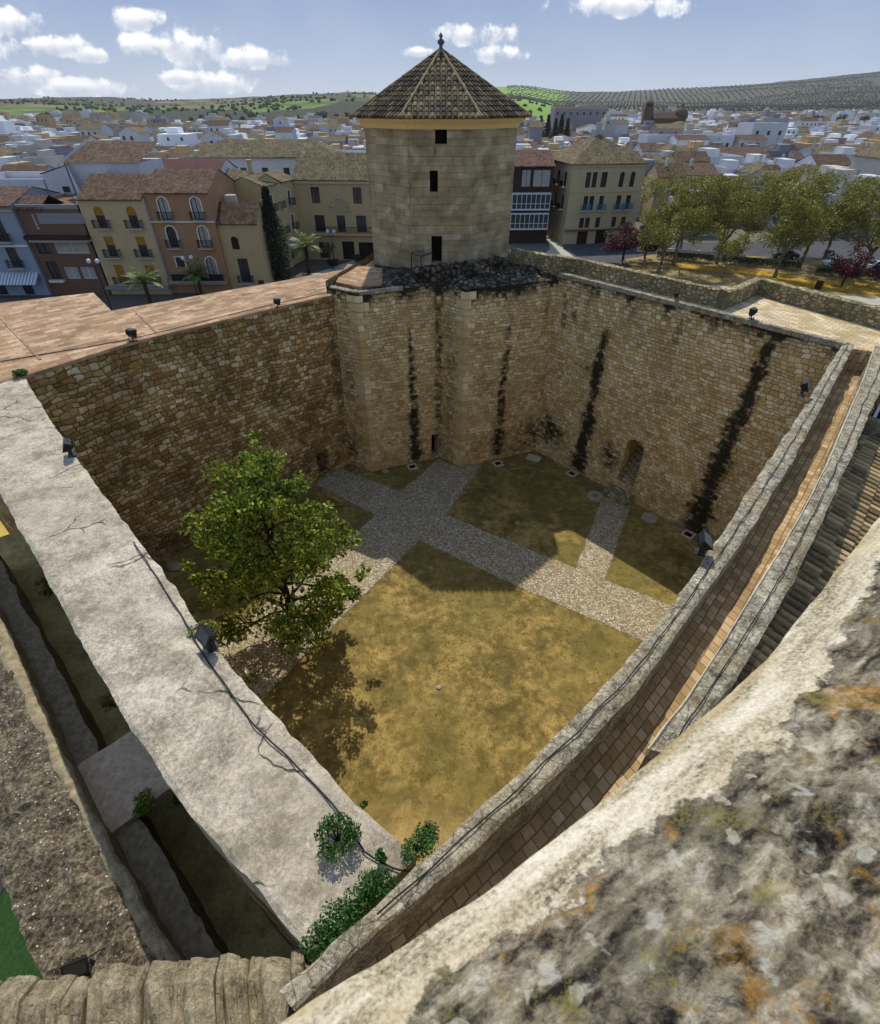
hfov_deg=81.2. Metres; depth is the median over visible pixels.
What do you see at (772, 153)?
town house
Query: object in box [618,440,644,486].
doorway
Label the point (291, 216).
window
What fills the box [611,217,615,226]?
window
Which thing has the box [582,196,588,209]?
window
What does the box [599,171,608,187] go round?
window
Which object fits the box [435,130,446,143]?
window
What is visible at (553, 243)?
pavement
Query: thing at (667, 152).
town house
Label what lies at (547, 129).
cypress
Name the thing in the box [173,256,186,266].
window
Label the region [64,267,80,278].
window
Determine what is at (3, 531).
sandy path
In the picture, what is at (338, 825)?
shrub
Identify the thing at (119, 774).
footbridge
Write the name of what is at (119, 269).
window
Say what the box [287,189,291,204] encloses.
window
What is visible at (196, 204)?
window
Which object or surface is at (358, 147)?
town house
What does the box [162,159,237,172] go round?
house
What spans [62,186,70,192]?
window
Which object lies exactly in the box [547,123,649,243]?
corner building
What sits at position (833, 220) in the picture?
plane tree
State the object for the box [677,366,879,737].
cable
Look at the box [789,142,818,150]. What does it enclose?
town house
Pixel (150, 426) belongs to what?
castle wall
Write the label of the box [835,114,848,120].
evergreen tree
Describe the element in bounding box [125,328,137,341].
floodlight
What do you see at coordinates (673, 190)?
plane tree
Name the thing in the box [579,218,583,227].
window
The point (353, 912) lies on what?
shrub
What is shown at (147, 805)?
weed
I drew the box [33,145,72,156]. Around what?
town house
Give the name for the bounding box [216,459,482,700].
path
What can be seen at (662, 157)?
town house
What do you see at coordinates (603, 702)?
cable
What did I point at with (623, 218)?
window
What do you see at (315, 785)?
cable
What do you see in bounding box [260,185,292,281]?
cypress
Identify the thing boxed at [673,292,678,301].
floodlight
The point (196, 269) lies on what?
palm tree
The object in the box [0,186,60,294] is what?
house
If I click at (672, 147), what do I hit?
town house
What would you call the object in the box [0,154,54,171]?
town house
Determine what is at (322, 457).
doorway
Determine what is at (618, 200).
window
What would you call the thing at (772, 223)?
town house
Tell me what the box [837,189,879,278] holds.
plane tree
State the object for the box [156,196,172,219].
window
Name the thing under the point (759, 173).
town house
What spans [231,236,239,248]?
window
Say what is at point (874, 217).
town house
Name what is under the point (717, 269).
flower bed
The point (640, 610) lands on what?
path
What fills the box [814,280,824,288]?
litter bin
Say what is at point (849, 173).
town house
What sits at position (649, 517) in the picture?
millstone
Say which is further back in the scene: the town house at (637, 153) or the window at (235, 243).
the town house at (637, 153)
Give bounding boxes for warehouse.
[710,147,771,159]
[787,151,858,160]
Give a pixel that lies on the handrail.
(421, 256)
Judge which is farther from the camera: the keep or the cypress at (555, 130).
the cypress at (555, 130)
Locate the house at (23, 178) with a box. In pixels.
[0,171,48,189]
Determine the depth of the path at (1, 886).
18.81 m
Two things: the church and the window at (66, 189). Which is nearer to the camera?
the window at (66, 189)
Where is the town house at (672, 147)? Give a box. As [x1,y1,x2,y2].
[655,136,680,153]
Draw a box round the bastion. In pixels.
[325,247,558,471]
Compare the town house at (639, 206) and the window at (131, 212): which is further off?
the town house at (639, 206)
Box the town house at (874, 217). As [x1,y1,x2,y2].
[858,189,879,236]
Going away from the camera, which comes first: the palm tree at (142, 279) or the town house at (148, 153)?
the palm tree at (142, 279)
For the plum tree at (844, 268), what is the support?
on the flower bed at (859, 287)
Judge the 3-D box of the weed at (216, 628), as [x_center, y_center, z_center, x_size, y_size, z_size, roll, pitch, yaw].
[-4.850,2.492,10.603,0.739,0.562,0.610,0,38,0]
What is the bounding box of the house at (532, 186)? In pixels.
[509,150,555,242]
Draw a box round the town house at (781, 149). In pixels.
[764,144,790,156]
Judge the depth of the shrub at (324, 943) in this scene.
6.50 m
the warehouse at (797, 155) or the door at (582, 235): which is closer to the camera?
the door at (582, 235)
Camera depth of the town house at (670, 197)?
111.36 m
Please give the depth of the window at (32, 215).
71.50 m
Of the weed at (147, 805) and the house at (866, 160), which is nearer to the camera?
the weed at (147, 805)
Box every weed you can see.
[35,576,54,596]
[97,692,116,712]
[132,787,157,817]
[170,795,181,805]
[186,619,220,642]
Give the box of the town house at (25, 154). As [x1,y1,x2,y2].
[21,152,29,157]
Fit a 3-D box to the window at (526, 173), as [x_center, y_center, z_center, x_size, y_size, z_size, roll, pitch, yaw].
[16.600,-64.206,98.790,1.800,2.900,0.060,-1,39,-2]
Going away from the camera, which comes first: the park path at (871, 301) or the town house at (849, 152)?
the park path at (871, 301)
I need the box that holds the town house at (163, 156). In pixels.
[147,154,169,158]
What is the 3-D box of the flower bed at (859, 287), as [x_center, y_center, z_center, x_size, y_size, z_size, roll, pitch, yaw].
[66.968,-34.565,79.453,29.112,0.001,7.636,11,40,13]
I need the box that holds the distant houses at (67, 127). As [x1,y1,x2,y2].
[0,104,879,152]
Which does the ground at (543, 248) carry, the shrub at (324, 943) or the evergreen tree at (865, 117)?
the evergreen tree at (865, 117)
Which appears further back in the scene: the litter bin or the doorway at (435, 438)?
the litter bin
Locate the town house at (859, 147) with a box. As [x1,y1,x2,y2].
[831,138,864,150]
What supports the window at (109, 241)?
in the house at (108, 179)
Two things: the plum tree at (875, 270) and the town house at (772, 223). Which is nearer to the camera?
the plum tree at (875, 270)
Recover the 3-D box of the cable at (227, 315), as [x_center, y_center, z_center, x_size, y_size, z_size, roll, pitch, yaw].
[-10.168,-10.405,26.639,10.807,0.031,0.230,-31,48,-33]
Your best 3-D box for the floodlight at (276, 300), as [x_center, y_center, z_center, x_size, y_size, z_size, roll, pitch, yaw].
[-8.658,-11.020,27.062,0.532,0.456,0.369,28,46,30]
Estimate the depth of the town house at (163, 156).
155.89 m
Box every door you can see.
[45,261,62,278]
[335,214,346,231]
[342,241,354,258]
[576,231,587,243]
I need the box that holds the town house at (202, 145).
[191,138,213,149]
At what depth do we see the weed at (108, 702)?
14.38 m
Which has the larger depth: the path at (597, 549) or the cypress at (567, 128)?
the cypress at (567, 128)
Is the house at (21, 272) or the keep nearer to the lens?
the keep
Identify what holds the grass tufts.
on the courtyard ground at (558, 686)
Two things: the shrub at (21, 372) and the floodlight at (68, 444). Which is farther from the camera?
the shrub at (21, 372)
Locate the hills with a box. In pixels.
[0,72,879,121]
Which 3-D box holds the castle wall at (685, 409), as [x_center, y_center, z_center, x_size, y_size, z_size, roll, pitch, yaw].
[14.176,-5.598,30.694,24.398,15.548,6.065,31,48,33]
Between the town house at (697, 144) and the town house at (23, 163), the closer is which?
the town house at (23, 163)
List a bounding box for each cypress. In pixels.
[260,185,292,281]
[544,114,552,137]
[551,118,558,136]
[558,114,565,135]
[565,118,570,134]
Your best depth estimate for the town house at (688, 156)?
145.44 m
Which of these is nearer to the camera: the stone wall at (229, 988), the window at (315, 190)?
the stone wall at (229, 988)
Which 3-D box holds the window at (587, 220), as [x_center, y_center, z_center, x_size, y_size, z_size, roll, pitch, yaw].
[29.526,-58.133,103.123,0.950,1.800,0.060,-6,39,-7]
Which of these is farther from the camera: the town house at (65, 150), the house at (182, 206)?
the town house at (65, 150)
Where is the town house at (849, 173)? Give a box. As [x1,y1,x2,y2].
[811,168,879,234]
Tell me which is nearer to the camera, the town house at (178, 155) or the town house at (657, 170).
the town house at (657, 170)
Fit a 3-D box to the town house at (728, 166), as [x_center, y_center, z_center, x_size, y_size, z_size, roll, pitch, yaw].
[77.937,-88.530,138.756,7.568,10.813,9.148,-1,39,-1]
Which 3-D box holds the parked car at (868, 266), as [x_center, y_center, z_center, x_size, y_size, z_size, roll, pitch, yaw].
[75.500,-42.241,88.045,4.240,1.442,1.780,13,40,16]
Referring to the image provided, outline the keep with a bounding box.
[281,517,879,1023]
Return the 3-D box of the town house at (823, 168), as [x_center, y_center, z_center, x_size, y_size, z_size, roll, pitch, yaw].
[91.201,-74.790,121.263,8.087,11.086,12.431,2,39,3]
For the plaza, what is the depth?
76.50 m
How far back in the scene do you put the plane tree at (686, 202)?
85.88 m
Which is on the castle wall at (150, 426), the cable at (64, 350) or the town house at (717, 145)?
the cable at (64, 350)
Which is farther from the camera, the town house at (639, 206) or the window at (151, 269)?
the town house at (639, 206)
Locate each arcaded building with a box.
[225,159,292,267]
[235,170,303,268]
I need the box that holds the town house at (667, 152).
[661,150,674,153]
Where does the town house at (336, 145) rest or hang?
on the ground at (543, 248)
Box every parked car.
[772,249,799,259]
[822,257,851,267]
[866,260,879,270]
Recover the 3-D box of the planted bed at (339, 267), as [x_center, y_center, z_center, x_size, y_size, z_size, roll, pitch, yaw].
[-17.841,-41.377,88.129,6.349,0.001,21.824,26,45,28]
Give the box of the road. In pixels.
[546,236,879,268]
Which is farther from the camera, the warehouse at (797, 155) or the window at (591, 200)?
the warehouse at (797, 155)
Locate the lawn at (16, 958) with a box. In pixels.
[0,888,43,981]
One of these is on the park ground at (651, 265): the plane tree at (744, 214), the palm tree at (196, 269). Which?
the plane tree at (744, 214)
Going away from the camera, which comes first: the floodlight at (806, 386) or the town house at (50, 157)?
the floodlight at (806, 386)
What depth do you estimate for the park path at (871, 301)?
75.52 m
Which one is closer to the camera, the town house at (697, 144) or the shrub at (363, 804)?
the shrub at (363, 804)
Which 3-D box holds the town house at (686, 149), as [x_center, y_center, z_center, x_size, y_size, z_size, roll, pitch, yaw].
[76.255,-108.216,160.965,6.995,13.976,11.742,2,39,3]
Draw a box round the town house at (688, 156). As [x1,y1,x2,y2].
[672,142,710,162]
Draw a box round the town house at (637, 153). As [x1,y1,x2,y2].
[626,142,640,155]
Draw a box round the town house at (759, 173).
[744,160,790,227]
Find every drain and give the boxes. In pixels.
[406,463,417,470]
[492,460,503,466]
[565,469,578,477]
[680,529,695,539]
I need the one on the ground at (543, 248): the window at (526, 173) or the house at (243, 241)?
the house at (243, 241)
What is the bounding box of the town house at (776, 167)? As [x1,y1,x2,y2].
[743,155,780,169]
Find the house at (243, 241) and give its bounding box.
[216,194,277,288]
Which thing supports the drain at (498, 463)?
on the courtyard ground at (558, 686)
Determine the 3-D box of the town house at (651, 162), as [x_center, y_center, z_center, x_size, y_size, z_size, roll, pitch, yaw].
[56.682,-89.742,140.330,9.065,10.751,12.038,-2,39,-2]
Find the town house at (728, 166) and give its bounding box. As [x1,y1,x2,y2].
[714,159,743,173]
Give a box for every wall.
[0,270,349,562]
[0,368,415,955]
[0,555,228,979]
[0,949,322,1023]
[279,343,879,1011]
[510,248,879,543]
[637,247,745,259]
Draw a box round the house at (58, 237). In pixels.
[13,193,110,293]
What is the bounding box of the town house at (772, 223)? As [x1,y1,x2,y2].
[767,182,839,234]
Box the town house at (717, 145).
[699,138,725,147]
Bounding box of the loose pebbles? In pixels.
[174,460,681,646]
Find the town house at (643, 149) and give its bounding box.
[632,143,657,155]
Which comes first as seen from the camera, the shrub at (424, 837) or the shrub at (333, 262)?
the shrub at (424, 837)
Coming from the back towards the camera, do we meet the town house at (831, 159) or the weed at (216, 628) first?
the town house at (831, 159)
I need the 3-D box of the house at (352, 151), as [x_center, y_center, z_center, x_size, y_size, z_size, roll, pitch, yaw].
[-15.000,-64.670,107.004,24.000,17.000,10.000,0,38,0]
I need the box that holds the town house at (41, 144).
[17,139,55,156]
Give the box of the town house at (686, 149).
[674,142,697,150]
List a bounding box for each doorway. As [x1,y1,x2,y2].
[317,449,330,478]
[431,236,441,262]
[431,434,438,457]
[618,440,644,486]
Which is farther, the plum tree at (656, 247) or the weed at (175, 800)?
the plum tree at (656, 247)
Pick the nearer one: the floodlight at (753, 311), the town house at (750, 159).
the floodlight at (753, 311)
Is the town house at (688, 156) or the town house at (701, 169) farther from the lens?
the town house at (688, 156)
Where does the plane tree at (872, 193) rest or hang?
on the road
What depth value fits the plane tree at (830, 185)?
89.54 m
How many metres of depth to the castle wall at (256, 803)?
9.37 m
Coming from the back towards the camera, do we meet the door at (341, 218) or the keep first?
the door at (341, 218)
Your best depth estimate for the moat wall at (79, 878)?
10.82 m
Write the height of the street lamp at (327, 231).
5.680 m
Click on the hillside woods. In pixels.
(250, 113)
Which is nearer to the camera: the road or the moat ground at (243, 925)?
the moat ground at (243, 925)
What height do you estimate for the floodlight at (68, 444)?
0.551 m
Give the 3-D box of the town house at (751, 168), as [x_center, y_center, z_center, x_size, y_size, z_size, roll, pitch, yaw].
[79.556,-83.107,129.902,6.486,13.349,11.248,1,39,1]
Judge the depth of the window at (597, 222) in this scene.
103.35 m
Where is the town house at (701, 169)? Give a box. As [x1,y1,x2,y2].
[683,159,719,188]
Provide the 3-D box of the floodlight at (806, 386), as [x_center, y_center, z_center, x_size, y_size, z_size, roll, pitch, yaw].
[12.345,-4.221,17.394,0.559,0.551,0.396,-32,48,-34]
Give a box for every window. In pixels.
[0,220,9,240]
[0,285,8,293]
[5,248,23,266]
[22,285,35,293]
[31,214,39,228]
[36,243,51,252]
[54,243,89,252]
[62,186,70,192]
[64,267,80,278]
[80,267,97,278]
[94,206,108,227]
[104,237,118,255]
[114,265,128,283]
[126,206,139,227]
[136,237,148,255]
[145,265,157,282]
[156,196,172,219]
[165,225,180,246]
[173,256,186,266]
[189,196,205,219]
[196,225,211,246]
[204,256,218,273]
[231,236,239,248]
[237,259,251,281]
[283,168,289,174]
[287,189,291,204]
[290,213,295,228]
[309,186,321,202]
[313,214,326,231]
[319,242,330,257]
[351,186,362,203]
[355,214,367,231]
[358,242,373,258]
[430,171,437,191]
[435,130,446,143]
[521,169,531,186]
[532,169,551,186]
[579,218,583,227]
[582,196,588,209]
[584,171,592,187]
[584,218,589,227]
[588,196,593,209]
[590,171,598,187]
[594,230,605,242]
[595,217,599,226]
[598,196,603,209]
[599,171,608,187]
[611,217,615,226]
[615,195,620,208]
[617,171,625,186]
[620,217,625,226]
[624,195,630,208]
[628,171,636,186]
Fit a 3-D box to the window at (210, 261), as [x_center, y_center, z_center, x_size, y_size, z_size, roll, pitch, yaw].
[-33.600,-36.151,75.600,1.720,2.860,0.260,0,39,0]
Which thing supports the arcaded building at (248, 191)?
on the plaza
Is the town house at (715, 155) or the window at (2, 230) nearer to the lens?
the window at (2, 230)
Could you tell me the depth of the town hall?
88.96 m
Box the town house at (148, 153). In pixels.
[144,151,158,157]
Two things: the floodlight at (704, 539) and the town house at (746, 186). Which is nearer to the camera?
the floodlight at (704, 539)
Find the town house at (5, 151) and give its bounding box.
[0,147,22,157]
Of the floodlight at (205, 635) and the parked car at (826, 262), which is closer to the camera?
the floodlight at (205, 635)
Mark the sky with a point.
(138, 49)
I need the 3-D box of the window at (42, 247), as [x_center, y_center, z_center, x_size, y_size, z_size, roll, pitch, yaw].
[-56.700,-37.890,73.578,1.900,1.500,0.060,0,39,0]
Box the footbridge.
[78,731,171,833]
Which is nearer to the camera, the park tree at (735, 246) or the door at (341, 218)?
the park tree at (735, 246)
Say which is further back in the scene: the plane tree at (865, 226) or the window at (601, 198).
the window at (601, 198)
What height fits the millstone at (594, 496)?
0.270 m
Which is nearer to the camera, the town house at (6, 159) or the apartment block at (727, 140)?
the town house at (6, 159)
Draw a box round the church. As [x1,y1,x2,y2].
[640,94,687,124]
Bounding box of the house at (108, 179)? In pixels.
[62,138,172,293]
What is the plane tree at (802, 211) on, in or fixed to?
on the flower bed at (859, 287)
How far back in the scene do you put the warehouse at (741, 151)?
163.98 m
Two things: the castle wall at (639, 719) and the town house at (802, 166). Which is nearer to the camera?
the castle wall at (639, 719)
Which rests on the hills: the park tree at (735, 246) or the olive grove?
the olive grove
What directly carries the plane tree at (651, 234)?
on the park ground at (651, 265)
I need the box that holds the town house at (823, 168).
[800,165,866,184]
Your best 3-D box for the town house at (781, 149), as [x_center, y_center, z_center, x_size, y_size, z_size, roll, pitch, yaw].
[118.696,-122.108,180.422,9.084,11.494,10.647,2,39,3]
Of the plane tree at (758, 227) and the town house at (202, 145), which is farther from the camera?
the town house at (202, 145)
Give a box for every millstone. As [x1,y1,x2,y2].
[586,491,602,502]
[641,512,657,523]
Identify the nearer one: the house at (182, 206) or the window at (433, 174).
the window at (433, 174)
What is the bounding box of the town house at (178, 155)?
[168,145,191,158]
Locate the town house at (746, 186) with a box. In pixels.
[715,172,752,223]
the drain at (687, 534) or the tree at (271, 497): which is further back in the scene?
the drain at (687, 534)
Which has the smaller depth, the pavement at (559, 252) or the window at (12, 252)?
the window at (12, 252)
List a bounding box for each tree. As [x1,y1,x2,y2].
[120,265,162,303]
[176,256,214,294]
[176,428,372,688]
[288,229,321,272]
[316,111,327,118]
[322,242,334,257]
[600,221,647,262]
[628,227,660,260]
[637,175,718,272]
[643,173,733,264]
[661,168,735,248]
[702,173,779,263]
[713,224,754,277]
[725,168,800,253]
[755,166,836,277]
[756,163,848,250]
[763,172,876,268]
[817,174,879,258]
[823,243,873,286]
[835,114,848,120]
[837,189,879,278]
[859,115,869,120]
[864,258,879,280]
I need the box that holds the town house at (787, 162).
[768,158,799,169]
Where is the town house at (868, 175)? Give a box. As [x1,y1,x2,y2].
[857,174,879,196]
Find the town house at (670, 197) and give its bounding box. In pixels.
[666,190,713,235]
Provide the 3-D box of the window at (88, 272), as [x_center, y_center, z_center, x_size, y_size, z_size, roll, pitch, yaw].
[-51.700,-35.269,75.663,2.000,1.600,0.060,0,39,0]
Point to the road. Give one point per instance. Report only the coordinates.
(816, 251)
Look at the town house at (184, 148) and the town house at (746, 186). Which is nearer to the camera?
the town house at (746, 186)
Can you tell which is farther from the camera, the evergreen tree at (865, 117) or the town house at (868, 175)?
the evergreen tree at (865, 117)
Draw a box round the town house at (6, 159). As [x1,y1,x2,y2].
[0,156,20,167]
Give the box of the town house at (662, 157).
[644,145,675,162]
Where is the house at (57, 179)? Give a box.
[40,165,74,192]
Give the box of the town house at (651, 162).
[642,158,657,174]
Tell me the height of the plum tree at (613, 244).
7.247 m
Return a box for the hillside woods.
[0,90,545,119]
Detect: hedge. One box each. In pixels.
[656,251,713,261]
[722,256,801,269]
[815,267,877,277]
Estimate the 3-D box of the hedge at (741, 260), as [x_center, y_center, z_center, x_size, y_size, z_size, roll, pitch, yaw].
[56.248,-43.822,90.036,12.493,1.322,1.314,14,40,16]
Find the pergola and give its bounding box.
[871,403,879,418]
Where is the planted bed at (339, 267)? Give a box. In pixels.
[280,260,355,280]
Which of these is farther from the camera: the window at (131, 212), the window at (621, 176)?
the window at (621, 176)
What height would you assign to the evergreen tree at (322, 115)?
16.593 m
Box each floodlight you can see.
[60,947,104,976]
[63,437,80,457]
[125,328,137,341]
[195,623,229,652]
[271,297,280,307]
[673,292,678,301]
[688,529,712,556]
[747,307,757,319]
[797,379,811,396]
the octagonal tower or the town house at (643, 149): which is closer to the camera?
the octagonal tower
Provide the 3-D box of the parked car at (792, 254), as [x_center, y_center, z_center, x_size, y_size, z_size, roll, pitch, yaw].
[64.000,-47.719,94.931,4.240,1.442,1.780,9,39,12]
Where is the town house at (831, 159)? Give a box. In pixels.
[795,154,851,170]
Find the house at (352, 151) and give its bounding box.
[336,150,365,152]
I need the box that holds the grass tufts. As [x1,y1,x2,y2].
[173,476,700,804]
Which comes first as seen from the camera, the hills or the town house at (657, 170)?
the town house at (657, 170)
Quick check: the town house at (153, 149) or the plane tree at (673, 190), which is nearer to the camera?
the plane tree at (673, 190)
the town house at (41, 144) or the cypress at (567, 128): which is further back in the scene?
the cypress at (567, 128)
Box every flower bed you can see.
[675,263,792,277]
[766,276,879,294]
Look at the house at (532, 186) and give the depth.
100.08 m
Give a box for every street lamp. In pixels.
[86,259,111,310]
[180,255,197,295]
[326,230,334,258]
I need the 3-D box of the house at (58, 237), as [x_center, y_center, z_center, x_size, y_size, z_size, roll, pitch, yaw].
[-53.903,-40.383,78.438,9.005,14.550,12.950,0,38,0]
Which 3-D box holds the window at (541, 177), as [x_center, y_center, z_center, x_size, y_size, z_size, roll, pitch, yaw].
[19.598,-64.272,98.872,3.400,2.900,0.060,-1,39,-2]
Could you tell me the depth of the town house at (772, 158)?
167.61 m
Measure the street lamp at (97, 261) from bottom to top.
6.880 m
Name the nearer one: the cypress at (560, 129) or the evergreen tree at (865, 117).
the cypress at (560, 129)
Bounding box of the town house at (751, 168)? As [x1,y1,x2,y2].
[735,151,774,175]
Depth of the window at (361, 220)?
90.48 m
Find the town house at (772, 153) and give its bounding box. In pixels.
[742,144,776,156]
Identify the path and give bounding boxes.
[0,521,8,536]
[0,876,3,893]
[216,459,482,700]
[317,469,670,639]
[575,487,630,580]
[702,284,879,304]
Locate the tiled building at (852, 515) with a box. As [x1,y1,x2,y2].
[728,416,879,694]
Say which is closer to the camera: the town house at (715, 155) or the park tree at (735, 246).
the park tree at (735, 246)
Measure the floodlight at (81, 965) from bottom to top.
0.490 m
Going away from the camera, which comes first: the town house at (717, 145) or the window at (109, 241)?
the window at (109, 241)
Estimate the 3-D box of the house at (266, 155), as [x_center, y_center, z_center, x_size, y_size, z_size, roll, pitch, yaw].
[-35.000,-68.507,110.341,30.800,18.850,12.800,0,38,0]
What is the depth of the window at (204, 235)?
73.13 m
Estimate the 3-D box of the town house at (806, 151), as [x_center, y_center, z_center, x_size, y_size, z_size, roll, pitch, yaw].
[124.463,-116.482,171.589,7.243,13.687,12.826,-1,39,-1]
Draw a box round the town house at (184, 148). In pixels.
[159,145,194,153]
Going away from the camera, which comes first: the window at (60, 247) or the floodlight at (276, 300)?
the floodlight at (276, 300)
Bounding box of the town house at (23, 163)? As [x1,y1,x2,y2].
[4,161,32,164]
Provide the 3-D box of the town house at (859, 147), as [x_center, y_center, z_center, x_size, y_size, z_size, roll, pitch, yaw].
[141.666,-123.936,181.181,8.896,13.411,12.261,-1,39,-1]
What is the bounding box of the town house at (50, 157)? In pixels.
[23,149,63,167]
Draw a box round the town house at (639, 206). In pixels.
[636,187,643,217]
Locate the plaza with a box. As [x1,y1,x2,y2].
[0,259,352,309]
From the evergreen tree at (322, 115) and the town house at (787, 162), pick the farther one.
the evergreen tree at (322, 115)
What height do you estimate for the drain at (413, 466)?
0.140 m
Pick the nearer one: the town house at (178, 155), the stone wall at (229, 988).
the stone wall at (229, 988)
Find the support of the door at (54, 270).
in the house at (58, 237)
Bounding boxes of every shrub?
[11,368,27,375]
[297,918,341,962]
[313,812,361,863]
[319,864,399,933]
[327,259,338,267]
[351,254,362,262]
[359,799,367,808]
[375,847,387,861]
[400,820,439,865]
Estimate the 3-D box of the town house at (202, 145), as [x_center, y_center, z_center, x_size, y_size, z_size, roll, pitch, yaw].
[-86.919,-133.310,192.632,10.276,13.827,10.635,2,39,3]
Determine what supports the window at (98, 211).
in the house at (108, 179)
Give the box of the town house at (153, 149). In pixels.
[150,147,159,151]
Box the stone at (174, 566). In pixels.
[166,562,181,571]
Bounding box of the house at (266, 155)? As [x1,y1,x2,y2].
[184,139,340,175]
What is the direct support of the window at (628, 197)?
in the corner building at (596, 186)
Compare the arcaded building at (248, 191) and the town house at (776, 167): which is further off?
the town house at (776, 167)
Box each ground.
[0,530,292,959]
[157,451,707,864]
[329,218,861,696]
[625,254,879,305]
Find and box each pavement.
[546,249,572,256]
[547,235,562,248]
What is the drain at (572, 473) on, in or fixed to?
on the courtyard ground at (558, 686)
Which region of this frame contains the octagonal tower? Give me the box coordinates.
[349,32,531,267]
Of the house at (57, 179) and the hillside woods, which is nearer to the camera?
the house at (57, 179)
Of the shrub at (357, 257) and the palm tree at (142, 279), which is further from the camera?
the shrub at (357, 257)
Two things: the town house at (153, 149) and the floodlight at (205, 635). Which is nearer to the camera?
the floodlight at (205, 635)
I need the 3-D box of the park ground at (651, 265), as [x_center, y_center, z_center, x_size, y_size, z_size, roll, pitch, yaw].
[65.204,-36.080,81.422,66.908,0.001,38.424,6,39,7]
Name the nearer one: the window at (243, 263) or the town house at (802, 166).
the window at (243, 263)
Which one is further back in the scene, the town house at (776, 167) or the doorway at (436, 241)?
the town house at (776, 167)
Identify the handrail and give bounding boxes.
[411,252,433,269]
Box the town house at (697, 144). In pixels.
[677,141,703,147]
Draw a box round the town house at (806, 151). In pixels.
[796,138,833,156]
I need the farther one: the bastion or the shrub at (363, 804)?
the bastion
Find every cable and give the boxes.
[0,338,131,361]
[133,541,410,871]
[137,292,326,337]
[377,342,849,914]
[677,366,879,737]
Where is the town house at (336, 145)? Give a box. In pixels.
[331,144,345,149]
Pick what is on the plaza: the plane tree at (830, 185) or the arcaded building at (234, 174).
the arcaded building at (234, 174)
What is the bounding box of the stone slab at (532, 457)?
[525,453,541,461]
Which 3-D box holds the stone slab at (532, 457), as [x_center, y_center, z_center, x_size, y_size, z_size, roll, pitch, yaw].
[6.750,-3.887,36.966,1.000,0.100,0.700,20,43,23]
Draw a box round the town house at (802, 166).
[787,164,819,180]
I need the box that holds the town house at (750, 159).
[741,154,772,165]
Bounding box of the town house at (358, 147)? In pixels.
[341,146,364,149]
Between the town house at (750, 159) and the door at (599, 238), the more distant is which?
the town house at (750, 159)
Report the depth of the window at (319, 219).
90.90 m
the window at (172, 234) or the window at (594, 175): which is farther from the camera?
the window at (594, 175)
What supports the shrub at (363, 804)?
on the castle wall at (256, 803)
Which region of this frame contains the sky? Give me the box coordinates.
[0,0,879,99]
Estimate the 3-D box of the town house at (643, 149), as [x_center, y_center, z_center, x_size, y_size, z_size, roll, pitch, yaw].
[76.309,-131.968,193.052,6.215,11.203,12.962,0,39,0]
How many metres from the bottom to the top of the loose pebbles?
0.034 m
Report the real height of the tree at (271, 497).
11.028 m
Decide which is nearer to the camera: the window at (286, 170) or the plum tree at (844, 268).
the plum tree at (844, 268)
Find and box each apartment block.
[550,106,607,131]
[638,134,734,146]
[735,122,788,147]
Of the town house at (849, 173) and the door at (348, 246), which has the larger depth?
the town house at (849, 173)
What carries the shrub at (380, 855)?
on the castle wall at (256, 803)
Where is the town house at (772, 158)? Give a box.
[770,154,794,159]
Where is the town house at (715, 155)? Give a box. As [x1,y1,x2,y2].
[698,147,743,164]
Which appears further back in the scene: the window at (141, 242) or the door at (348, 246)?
the door at (348, 246)
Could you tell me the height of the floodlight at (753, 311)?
0.482 m
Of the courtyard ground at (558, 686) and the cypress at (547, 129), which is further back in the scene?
the cypress at (547, 129)
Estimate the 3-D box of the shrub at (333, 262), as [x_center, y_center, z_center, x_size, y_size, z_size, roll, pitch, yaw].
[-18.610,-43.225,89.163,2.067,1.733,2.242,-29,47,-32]
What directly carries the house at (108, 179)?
on the ground at (543, 248)
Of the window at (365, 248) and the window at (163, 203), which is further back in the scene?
the window at (365, 248)
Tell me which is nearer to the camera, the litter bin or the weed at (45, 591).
the weed at (45, 591)
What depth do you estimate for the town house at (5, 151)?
169.60 m
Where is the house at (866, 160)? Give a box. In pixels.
[850,141,879,174]
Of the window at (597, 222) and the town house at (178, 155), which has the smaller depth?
the window at (597, 222)
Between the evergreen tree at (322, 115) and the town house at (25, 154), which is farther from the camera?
the evergreen tree at (322, 115)
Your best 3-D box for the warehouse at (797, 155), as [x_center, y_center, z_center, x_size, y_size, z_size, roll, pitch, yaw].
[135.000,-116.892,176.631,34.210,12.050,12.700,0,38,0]
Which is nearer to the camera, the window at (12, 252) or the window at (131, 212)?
the window at (131, 212)
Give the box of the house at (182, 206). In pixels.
[140,169,238,292]
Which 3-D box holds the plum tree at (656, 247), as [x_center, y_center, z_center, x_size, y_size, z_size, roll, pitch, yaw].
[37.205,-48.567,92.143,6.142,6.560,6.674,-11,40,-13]
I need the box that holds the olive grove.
[506,71,879,111]
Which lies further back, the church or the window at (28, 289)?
the church
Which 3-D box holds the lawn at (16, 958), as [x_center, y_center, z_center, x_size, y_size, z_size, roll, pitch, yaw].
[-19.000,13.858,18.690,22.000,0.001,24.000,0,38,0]
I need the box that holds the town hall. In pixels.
[292,152,373,259]
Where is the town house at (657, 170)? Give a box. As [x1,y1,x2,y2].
[638,151,685,224]
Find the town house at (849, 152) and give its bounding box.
[819,147,855,161]
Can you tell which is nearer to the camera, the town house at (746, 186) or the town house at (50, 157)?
the town house at (746, 186)
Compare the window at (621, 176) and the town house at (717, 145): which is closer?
the window at (621, 176)
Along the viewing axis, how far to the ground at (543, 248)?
108.66 m
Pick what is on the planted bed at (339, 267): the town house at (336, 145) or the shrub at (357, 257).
the shrub at (357, 257)
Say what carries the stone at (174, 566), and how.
on the courtyard ground at (558, 686)
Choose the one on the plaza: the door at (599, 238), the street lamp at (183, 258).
the street lamp at (183, 258)

